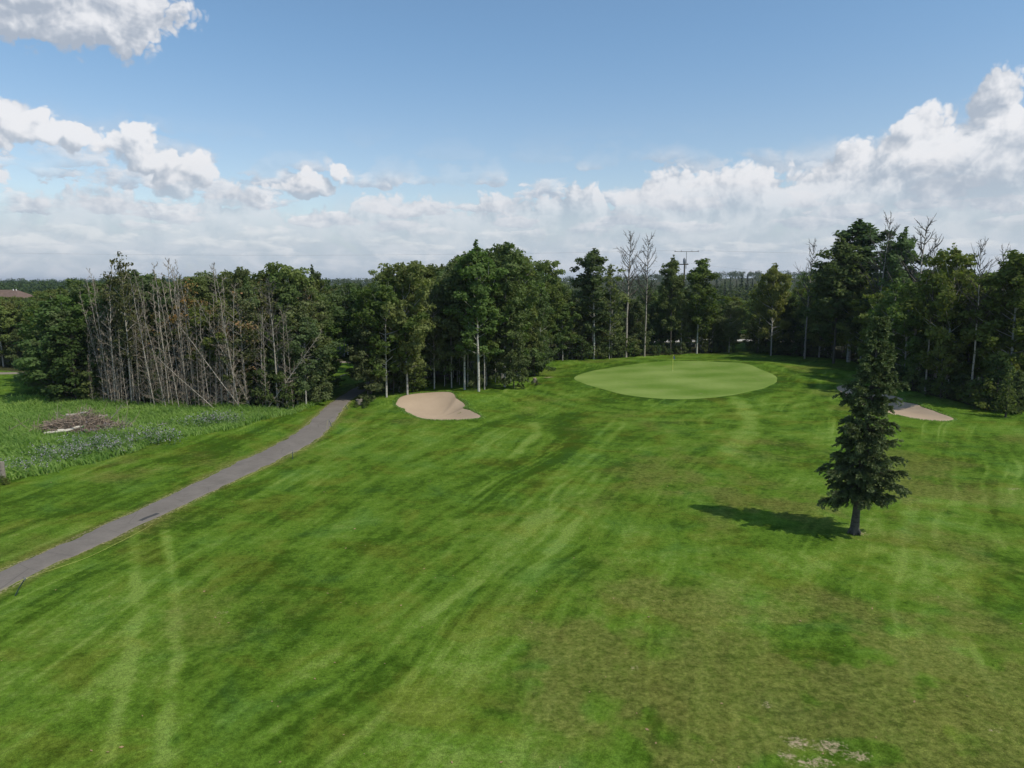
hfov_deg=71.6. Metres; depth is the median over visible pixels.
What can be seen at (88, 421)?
brush heap
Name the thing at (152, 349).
dead tree
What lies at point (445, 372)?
aspen tree
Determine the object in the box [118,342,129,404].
dead tree
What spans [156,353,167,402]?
dead tree
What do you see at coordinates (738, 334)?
aspen tree
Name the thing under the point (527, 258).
aspen tree
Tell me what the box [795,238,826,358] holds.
dead tree
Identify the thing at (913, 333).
aspen tree
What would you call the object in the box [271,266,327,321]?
aspen tree
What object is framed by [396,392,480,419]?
sand bunker
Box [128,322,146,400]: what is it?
dead tree
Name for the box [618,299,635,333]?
poplar tree
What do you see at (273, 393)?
shrub
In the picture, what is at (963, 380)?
shrub
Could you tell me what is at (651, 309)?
young tree
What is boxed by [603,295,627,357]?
aspen tree
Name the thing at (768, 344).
shrub
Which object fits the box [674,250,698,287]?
utility pole
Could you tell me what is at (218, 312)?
dead tree
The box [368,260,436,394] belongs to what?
aspen tree
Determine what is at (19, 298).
aspen tree
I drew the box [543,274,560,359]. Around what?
poplar tree
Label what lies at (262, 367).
dead tree
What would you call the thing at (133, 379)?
dead tree
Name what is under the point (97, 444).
meadow weeds
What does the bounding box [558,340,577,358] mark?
shrub
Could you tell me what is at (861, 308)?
aspen tree
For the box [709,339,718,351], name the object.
shrub
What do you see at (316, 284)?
aspen tree
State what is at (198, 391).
dead tree
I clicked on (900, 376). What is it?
shrub
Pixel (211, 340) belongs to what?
aspen tree
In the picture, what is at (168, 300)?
poplar tree
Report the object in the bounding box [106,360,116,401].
dead tree
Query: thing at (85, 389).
shrub
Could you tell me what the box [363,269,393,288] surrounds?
aspen tree
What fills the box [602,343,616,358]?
shrub
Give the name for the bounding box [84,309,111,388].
dead tree
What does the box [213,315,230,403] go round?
dead tree
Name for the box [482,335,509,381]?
aspen tree
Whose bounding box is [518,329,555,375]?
young tree
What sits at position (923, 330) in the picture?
aspen tree
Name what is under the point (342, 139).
sky
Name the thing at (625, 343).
shrub
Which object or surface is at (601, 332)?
aspen tree
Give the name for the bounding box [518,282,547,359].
aspen tree
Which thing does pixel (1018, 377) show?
young tree
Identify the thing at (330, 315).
aspen tree
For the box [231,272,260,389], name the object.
aspen tree
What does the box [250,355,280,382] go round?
aspen tree
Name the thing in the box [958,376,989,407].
shrub
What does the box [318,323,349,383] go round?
aspen tree
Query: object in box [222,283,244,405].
dead tree
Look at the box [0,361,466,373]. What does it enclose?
back path
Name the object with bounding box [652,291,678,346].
aspen tree
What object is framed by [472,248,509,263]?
aspen tree
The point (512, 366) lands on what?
young tree
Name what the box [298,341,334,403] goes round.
young tree
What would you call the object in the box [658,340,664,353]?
shrub
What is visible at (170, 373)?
dead tree
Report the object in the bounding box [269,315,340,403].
aspen tree
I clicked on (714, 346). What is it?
shrub
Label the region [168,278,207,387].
aspen tree
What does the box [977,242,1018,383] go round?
dead tree
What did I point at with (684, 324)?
poplar tree
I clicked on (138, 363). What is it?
dead tree
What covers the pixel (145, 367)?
aspen tree
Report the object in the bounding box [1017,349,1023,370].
poplar tree
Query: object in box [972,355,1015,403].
young tree
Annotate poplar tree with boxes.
[16,303,34,339]
[64,285,113,397]
[142,274,178,398]
[162,276,199,391]
[227,275,266,399]
[272,283,305,400]
[309,265,325,290]
[344,285,359,314]
[385,293,418,391]
[437,251,491,389]
[441,239,508,391]
[460,263,471,386]
[469,275,502,389]
[479,241,540,386]
[525,262,547,374]
[538,292,548,341]
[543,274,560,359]
[553,287,575,359]
[558,280,570,296]
[569,248,614,358]
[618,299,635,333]
[637,285,658,318]
[657,255,692,354]
[666,319,682,340]
[674,301,692,353]
[680,286,689,342]
[684,258,724,353]
[706,299,724,337]
[779,290,802,353]
[784,288,804,335]
[801,234,870,363]
[809,218,897,361]
[864,227,928,300]
[869,293,884,338]
[960,249,1023,371]
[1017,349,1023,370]
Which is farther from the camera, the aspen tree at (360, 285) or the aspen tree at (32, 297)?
the aspen tree at (32, 297)
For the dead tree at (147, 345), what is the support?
on the ground at (560, 534)
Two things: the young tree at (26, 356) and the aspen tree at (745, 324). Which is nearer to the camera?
the young tree at (26, 356)
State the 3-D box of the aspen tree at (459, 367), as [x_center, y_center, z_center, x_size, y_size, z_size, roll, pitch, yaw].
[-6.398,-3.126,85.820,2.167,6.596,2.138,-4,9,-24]
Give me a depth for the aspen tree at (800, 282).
132.55 m
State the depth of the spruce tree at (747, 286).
339.57 m
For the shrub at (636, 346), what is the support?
on the ground at (560, 534)
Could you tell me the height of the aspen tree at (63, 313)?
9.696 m
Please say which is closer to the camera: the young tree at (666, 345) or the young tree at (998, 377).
the young tree at (998, 377)
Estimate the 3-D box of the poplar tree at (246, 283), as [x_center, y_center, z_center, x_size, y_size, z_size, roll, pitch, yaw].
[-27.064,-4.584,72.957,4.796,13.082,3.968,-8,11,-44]
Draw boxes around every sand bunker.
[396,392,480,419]
[837,386,953,420]
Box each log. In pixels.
[44,429,70,433]
[57,425,85,430]
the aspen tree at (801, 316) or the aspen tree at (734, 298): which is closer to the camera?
the aspen tree at (801, 316)
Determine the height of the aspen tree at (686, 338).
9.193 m
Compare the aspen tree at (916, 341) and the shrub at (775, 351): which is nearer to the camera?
the aspen tree at (916, 341)
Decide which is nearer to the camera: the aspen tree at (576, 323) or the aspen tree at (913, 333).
the aspen tree at (913, 333)
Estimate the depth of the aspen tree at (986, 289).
73.62 m
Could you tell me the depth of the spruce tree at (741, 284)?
326.66 m
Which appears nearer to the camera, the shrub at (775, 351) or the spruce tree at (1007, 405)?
the spruce tree at (1007, 405)
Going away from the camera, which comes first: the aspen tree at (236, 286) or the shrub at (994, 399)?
the shrub at (994, 399)
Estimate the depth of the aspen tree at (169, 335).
73.58 m
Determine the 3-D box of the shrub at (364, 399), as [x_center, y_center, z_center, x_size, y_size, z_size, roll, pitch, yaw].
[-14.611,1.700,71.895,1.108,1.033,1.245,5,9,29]
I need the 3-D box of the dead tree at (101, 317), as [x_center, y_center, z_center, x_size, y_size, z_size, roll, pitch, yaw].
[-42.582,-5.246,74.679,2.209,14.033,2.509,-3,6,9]
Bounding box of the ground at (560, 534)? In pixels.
[0,278,1023,767]
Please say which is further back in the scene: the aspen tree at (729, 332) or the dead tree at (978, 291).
the aspen tree at (729, 332)
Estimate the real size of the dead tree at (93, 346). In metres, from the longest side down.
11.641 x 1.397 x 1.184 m
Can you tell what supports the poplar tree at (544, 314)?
on the ground at (560, 534)
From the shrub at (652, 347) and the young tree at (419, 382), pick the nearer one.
the young tree at (419, 382)
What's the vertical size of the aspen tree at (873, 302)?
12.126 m
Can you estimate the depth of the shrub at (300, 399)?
72.12 m
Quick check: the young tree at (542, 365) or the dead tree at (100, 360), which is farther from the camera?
the young tree at (542, 365)
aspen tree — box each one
[0,299,25,354]
[0,305,22,366]
[4,296,15,300]
[11,299,38,347]
[12,297,26,301]
[19,306,35,338]
[22,304,44,336]
[28,291,45,301]
[30,309,89,396]
[36,289,68,303]
[36,295,95,365]
[38,287,68,337]
[55,278,108,375]
[90,283,122,393]
[92,269,161,396]
[92,296,138,398]
[96,251,149,400]
[107,305,153,400]
[107,319,145,398]
[120,275,160,367]
[125,347,145,392]
[130,344,169,388]
[134,281,171,379]
[137,306,172,370]
[155,276,217,397]
[162,328,194,389]
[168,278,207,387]
[182,298,240,401]
[190,271,222,322]
[192,326,210,395]
[204,289,266,399]
[209,271,226,303]
[209,317,257,389]
[212,279,231,300]
[220,266,267,396]
[222,319,259,390]
[230,275,255,389]
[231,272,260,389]
[244,278,280,354]
[246,316,269,383]
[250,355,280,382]
[252,261,301,342]
[259,315,331,403]
[263,272,283,341]
[263,331,301,379]
[269,301,330,386]
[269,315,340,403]
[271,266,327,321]
[274,285,334,361]
[297,285,327,322]
[309,292,347,373]
[311,280,336,349]
[318,278,342,305]
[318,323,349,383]
[328,288,400,393]
[332,282,358,290]
[334,283,355,356]
[345,278,429,396]
[348,282,362,342]
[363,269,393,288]
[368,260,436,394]
[395,261,435,387]
[416,283,453,388]
[419,350,431,377]
[421,264,440,378]
[424,280,450,382]
[426,288,462,383]
[430,262,463,387]
[435,269,455,379]
[438,349,450,385]
[439,256,459,270]
[440,274,470,381]
[452,337,466,384]
[470,298,502,363]
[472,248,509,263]
[479,262,532,363]
[480,295,499,385]
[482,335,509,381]
[492,274,520,379]
[494,247,544,375]
[497,254,537,370]
[502,258,537,377]
[515,320,530,364]
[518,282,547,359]
[531,323,543,359]
[533,260,566,341]
[534,271,563,350]
[535,275,565,348]
[547,302,582,360]
[560,284,576,332]
[563,296,587,358]
[569,320,587,358]
[580,307,599,346]
[583,288,601,343]
[590,308,620,343]
[594,264,630,358]
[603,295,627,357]
[619,299,641,334]
[642,320,658,351]
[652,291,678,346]
[677,303,704,346]
[691,309,712,348]
[707,321,720,346]
[713,300,732,334]
[715,301,748,351]
[723,296,733,303]
[730,323,740,346]
[731,296,745,320]
[738,306,748,332]
[740,297,758,334]
[743,282,771,348]
[748,263,793,355]
[765,283,781,336]
[775,290,792,341]
[790,287,836,356]
[791,271,809,289]
[791,292,806,336]
[793,275,812,291]
[794,291,814,355]
[811,287,841,356]
[827,312,855,351]
[829,286,861,356]
[835,271,883,357]
[846,284,882,354]
[858,289,908,364]
[859,287,903,348]
[867,278,935,369]
[869,277,917,362]
[898,243,987,392]
[899,284,932,368]
[922,270,975,380]
[922,280,968,376]
[930,292,997,379]
[964,270,989,379]
[964,283,1023,376]
[977,259,1009,380]
[979,287,1021,383]
[1013,349,1023,373]
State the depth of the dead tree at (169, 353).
67.96 m
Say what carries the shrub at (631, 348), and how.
on the ground at (560, 534)
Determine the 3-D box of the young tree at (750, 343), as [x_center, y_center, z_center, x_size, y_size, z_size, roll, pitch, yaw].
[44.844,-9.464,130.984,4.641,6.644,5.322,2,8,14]
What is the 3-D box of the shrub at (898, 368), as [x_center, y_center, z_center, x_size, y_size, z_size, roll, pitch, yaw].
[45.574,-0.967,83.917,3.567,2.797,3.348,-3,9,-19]
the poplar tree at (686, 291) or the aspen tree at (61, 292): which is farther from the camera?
the poplar tree at (686, 291)
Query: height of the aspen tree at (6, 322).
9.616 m
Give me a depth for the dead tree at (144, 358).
70.25 m
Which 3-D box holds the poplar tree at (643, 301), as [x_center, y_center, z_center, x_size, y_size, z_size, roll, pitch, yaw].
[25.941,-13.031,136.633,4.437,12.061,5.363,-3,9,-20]
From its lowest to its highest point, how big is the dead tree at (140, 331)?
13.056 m
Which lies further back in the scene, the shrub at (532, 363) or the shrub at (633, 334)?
the shrub at (633, 334)
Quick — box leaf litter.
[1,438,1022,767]
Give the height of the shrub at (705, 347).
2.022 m
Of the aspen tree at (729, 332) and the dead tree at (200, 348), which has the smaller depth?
the dead tree at (200, 348)
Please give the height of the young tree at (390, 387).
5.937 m
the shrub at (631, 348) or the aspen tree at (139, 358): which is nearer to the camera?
the aspen tree at (139, 358)
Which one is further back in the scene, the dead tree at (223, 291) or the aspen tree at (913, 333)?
the aspen tree at (913, 333)
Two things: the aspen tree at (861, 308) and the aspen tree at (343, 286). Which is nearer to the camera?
the aspen tree at (861, 308)
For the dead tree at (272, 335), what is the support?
on the ground at (560, 534)
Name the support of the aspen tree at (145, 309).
on the ground at (560, 534)
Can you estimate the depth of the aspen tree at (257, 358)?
73.33 m
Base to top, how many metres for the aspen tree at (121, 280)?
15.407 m
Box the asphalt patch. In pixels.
[140,513,159,520]
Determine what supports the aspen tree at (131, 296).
on the ground at (560, 534)
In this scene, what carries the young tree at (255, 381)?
on the ground at (560, 534)
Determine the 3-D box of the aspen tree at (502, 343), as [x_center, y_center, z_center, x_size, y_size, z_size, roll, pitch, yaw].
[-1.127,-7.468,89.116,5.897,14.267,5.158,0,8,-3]
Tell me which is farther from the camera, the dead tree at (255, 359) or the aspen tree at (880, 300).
the aspen tree at (880, 300)
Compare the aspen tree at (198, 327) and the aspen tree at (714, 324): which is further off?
the aspen tree at (714, 324)
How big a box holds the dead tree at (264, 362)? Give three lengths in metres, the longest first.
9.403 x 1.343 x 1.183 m
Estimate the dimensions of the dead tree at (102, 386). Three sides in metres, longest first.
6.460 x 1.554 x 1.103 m
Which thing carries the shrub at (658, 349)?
on the ground at (560, 534)
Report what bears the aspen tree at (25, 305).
on the ground at (560, 534)
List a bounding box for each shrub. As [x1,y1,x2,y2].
[1,476,10,484]
[30,372,46,389]
[58,380,75,397]
[71,361,119,399]
[76,371,102,399]
[140,383,151,401]
[153,389,166,402]
[190,389,205,404]
[231,387,247,404]
[240,385,255,405]
[250,368,276,405]
[252,383,281,404]
[262,371,304,408]
[268,379,281,404]
[294,390,315,402]
[312,382,327,397]
[316,376,332,400]
[361,396,370,405]
[526,357,543,374]
[532,347,553,365]
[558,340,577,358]
[571,333,595,359]
[590,335,609,358]
[591,338,606,357]
[591,346,608,358]
[595,346,606,358]
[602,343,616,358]
[610,341,627,357]
[617,337,634,357]
[627,336,641,356]
[627,341,637,356]
[630,332,640,355]
[635,331,651,352]
[637,339,654,354]
[647,345,657,355]
[654,345,661,355]
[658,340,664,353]
[662,346,667,354]
[668,340,675,350]
[674,343,678,353]
[676,341,688,353]
[701,342,711,352]
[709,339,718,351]
[711,342,719,352]
[751,341,762,352]
[762,340,770,352]
[768,337,781,353]
[840,344,859,359]
[885,364,904,383]
[893,372,909,388]
[894,369,911,382]
[902,364,930,391]
[904,363,936,390]
[939,374,976,399]
[943,388,957,399]
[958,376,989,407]
[970,377,998,409]
[976,386,988,407]
[987,397,999,410]
[1017,383,1023,412]
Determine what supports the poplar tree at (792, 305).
on the ground at (560, 534)
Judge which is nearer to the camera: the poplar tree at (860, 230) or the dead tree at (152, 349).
the dead tree at (152, 349)
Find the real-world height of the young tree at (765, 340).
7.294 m
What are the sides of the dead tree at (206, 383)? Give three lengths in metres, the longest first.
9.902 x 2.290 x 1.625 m
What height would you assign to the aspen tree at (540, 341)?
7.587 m
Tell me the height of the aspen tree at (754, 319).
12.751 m
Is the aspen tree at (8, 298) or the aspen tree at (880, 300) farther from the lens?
the aspen tree at (8, 298)
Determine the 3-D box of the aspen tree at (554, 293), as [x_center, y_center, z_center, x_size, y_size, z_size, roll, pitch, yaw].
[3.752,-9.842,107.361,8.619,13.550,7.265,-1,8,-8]
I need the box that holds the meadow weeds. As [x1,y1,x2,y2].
[0,410,249,475]
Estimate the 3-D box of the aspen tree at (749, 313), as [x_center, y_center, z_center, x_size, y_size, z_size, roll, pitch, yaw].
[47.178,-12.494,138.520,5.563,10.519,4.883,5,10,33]
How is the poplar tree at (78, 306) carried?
on the ground at (560, 534)
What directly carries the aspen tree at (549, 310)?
on the ground at (560, 534)
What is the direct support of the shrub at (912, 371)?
on the ground at (560, 534)
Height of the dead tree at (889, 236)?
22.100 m
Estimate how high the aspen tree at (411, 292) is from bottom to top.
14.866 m
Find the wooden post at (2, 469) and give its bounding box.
[0,461,5,477]
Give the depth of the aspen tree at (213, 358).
71.35 m
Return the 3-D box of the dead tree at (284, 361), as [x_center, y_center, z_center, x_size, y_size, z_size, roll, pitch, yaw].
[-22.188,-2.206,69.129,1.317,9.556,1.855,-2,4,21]
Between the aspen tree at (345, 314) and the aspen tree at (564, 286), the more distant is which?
the aspen tree at (564, 286)
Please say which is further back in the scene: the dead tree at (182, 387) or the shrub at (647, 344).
the shrub at (647, 344)
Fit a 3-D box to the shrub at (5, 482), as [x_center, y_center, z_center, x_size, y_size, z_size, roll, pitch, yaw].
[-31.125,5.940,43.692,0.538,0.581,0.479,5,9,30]
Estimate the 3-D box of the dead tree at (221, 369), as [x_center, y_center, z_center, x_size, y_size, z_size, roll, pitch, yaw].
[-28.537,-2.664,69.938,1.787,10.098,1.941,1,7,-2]
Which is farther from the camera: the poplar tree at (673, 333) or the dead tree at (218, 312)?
the poplar tree at (673, 333)
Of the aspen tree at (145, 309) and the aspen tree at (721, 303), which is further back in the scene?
the aspen tree at (721, 303)
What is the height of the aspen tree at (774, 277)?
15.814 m
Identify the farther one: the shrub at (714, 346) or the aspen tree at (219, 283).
the shrub at (714, 346)
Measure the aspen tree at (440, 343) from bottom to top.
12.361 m
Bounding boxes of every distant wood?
[0,277,288,294]
[260,270,919,302]
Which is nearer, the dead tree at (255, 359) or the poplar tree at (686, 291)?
the dead tree at (255, 359)
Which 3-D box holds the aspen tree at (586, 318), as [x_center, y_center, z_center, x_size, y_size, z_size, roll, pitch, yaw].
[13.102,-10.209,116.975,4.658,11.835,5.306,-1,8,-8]
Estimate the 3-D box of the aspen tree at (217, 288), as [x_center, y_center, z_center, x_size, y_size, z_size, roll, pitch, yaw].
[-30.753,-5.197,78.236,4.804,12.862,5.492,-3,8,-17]
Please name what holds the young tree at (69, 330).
on the ground at (560, 534)
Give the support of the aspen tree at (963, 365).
on the ground at (560, 534)
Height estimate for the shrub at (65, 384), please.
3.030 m
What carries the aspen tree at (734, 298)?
on the ground at (560, 534)
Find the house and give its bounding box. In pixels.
[0,289,33,299]
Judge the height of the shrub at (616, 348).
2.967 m
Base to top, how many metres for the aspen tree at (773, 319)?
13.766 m
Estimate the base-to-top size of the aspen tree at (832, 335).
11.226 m
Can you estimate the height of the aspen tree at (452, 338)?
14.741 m
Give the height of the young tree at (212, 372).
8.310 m
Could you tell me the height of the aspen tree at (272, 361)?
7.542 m
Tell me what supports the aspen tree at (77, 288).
on the ground at (560, 534)
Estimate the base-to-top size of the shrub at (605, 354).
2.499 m
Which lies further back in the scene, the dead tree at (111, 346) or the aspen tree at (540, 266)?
the aspen tree at (540, 266)
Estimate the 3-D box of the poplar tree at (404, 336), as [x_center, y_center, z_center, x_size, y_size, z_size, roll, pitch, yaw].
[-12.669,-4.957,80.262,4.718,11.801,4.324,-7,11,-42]
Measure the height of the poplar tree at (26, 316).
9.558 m
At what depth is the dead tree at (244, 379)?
68.66 m
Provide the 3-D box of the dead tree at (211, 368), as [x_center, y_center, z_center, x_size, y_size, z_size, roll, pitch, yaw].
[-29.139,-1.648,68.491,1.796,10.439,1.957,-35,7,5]
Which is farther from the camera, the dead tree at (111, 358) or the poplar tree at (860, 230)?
the poplar tree at (860, 230)
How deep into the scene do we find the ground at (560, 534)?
28.49 m
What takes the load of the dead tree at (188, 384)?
on the ground at (560, 534)
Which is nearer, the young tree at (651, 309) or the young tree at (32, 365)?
the young tree at (32, 365)
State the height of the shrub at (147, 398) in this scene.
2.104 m
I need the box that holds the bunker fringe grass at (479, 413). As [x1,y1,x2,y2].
[392,384,958,421]
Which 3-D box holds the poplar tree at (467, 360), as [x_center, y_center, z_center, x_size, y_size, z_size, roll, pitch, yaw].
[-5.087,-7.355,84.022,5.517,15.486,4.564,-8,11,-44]
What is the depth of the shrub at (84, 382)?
73.79 m
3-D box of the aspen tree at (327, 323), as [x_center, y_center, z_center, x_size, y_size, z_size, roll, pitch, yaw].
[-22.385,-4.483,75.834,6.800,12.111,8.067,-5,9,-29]
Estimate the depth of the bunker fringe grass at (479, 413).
70.61 m
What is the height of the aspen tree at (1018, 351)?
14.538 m
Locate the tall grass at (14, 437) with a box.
[0,394,321,482]
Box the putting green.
[574,361,776,398]
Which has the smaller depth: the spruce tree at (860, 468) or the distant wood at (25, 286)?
the spruce tree at (860, 468)
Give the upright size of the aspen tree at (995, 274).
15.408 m
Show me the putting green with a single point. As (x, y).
(682, 379)
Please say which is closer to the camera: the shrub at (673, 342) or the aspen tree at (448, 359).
the aspen tree at (448, 359)
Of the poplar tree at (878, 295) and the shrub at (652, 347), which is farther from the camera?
the shrub at (652, 347)
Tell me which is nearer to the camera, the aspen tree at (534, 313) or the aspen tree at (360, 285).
the aspen tree at (534, 313)
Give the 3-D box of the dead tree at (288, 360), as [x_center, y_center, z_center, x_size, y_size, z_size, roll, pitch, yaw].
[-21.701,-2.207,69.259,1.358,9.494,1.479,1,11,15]
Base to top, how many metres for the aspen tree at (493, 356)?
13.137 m
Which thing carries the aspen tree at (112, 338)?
on the ground at (560, 534)
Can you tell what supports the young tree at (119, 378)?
on the ground at (560, 534)
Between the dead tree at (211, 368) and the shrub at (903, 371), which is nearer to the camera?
the dead tree at (211, 368)
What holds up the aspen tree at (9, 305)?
on the ground at (560, 534)
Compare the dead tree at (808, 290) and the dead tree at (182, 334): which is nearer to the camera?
the dead tree at (182, 334)
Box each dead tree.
[78,292,109,394]
[84,278,118,398]
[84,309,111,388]
[86,268,122,388]
[86,334,98,392]
[91,280,117,399]
[98,344,107,400]
[99,264,122,401]
[101,311,122,398]
[105,306,122,401]
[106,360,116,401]
[113,329,124,401]
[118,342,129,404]
[125,345,138,403]
[128,277,165,403]
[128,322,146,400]
[129,316,147,402]
[133,270,168,405]
[134,301,158,402]
[140,278,158,402]
[141,291,152,383]
[148,280,171,399]
[150,262,178,402]
[152,347,166,401]
[156,284,181,405]
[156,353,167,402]
[156,356,214,407]
[158,260,191,400]
[158,276,192,399]
[164,347,179,403]
[165,258,199,403]
[169,336,176,398]
[170,267,193,404]
[174,259,199,398]
[175,272,202,403]
[177,324,238,404]
[179,352,184,404]
[183,326,198,405]
[189,303,205,403]
[195,299,251,405]
[196,309,211,403]
[198,341,211,404]
[200,312,215,403]
[200,328,211,403]
[206,262,238,402]
[207,291,224,401]
[210,346,222,403]
[213,267,242,405]
[213,309,232,401]
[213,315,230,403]
[217,275,235,403]
[217,305,240,398]
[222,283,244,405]
[241,355,252,402]
[251,322,259,396]
[252,276,295,406]
[255,307,266,405]
[260,315,270,403]
[267,331,322,407]
[271,323,280,405]
[277,307,296,403]
[279,317,292,409]
[284,313,297,407]
[606,230,650,356]
[634,233,657,356]
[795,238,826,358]
[857,210,906,295]
[877,213,943,355]
[917,234,966,390]
[955,239,1004,396]
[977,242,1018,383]
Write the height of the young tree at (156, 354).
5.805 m
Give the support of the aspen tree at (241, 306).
on the ground at (560, 534)
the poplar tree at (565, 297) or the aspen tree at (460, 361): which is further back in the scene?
the poplar tree at (565, 297)
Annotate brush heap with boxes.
[8,404,139,434]
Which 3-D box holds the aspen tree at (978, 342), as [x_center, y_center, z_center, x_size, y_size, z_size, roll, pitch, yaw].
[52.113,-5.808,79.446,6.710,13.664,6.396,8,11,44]
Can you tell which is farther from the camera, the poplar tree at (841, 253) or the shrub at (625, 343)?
the shrub at (625, 343)
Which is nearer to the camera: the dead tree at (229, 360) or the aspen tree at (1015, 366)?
the dead tree at (229, 360)
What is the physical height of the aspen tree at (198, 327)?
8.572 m
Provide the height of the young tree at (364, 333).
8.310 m
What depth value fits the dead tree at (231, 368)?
67.28 m
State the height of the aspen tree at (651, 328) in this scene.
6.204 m
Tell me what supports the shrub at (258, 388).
on the ground at (560, 534)
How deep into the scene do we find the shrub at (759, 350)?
125.18 m
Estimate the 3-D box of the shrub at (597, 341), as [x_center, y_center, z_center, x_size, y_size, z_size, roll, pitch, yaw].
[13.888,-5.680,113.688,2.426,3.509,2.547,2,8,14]
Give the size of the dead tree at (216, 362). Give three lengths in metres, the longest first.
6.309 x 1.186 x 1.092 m
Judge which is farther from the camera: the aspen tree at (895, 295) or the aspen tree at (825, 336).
the aspen tree at (825, 336)
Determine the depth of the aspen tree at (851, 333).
104.23 m
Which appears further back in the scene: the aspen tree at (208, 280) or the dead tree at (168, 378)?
the aspen tree at (208, 280)
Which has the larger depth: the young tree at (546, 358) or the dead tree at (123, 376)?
the young tree at (546, 358)
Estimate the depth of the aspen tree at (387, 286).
74.01 m
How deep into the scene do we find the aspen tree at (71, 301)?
75.58 m
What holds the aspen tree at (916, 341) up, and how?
on the ground at (560, 534)
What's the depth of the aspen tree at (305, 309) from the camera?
71.41 m
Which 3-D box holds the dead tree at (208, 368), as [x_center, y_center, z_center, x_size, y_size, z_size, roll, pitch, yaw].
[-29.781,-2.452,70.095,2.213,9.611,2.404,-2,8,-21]
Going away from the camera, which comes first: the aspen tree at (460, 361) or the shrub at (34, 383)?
the shrub at (34, 383)
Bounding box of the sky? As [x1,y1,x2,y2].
[0,0,1023,282]
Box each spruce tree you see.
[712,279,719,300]
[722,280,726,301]
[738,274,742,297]
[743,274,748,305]
[813,315,911,535]
[989,369,1023,416]
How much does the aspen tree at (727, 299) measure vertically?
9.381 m
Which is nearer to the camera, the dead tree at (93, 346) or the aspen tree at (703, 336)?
the dead tree at (93, 346)
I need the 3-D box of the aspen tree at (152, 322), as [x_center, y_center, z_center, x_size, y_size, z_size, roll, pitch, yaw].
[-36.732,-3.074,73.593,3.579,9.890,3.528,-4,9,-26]
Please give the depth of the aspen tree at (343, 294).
114.04 m
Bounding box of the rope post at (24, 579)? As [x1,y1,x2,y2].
[15,577,25,595]
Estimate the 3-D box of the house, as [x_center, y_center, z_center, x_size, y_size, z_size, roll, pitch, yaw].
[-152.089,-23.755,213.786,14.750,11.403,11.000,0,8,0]
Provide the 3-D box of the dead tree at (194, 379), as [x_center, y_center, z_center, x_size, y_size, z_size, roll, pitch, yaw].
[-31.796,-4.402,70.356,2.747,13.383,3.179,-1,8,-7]
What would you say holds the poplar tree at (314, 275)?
on the ground at (560, 534)
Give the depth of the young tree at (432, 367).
94.81 m
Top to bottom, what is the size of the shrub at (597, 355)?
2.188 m
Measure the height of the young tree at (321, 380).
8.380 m
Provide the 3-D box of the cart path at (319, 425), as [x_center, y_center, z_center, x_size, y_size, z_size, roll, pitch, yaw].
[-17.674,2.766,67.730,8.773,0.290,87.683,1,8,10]
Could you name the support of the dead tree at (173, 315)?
on the ground at (560, 534)
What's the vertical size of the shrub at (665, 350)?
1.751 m
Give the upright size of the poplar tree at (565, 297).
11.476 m
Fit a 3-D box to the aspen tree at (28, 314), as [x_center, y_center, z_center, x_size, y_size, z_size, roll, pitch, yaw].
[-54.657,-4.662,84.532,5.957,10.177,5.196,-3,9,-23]
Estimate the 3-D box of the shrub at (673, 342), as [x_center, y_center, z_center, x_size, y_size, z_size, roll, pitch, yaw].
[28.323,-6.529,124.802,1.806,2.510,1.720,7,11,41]
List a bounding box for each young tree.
[0,319,24,361]
[2,329,26,365]
[11,298,105,398]
[22,329,41,387]
[40,353,67,393]
[41,316,111,402]
[76,332,131,397]
[103,354,128,390]
[122,368,147,395]
[138,339,174,392]
[144,347,183,400]
[191,331,242,397]
[254,317,276,390]
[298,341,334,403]
[299,338,332,399]
[330,361,345,385]
[344,321,391,400]
[378,348,405,393]
[381,357,403,389]
[390,348,433,391]
[428,357,456,375]
[452,358,470,376]
[465,354,489,387]
[483,360,500,375]
[489,319,531,387]
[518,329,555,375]
[543,321,557,360]
[608,317,628,354]
[622,299,654,354]
[644,301,662,344]
[652,313,672,347]
[711,318,730,349]
[741,315,764,348]
[754,317,773,348]
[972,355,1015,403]
[997,369,1023,412]
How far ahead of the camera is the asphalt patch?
37.80 m
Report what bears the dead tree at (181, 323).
on the ground at (560, 534)
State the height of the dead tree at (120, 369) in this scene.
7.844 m
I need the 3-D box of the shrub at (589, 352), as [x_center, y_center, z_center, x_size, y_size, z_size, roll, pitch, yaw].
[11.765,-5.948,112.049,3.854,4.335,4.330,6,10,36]
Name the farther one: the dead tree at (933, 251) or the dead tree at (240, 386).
the dead tree at (933, 251)
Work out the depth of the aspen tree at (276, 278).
75.15 m
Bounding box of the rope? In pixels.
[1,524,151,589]
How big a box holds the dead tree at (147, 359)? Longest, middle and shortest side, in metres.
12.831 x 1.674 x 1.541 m
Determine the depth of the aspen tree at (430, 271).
87.41 m
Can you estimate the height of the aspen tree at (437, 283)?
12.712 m
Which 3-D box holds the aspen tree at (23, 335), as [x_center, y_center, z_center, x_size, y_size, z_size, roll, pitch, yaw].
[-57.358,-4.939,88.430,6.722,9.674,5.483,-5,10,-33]
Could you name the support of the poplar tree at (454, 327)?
on the ground at (560, 534)
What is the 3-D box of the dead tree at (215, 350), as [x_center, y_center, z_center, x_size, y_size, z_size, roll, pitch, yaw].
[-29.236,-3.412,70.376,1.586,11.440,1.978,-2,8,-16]
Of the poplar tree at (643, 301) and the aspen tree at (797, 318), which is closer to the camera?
the aspen tree at (797, 318)
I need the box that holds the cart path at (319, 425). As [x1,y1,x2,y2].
[0,363,465,590]
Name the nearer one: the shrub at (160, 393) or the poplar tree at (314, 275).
the shrub at (160, 393)

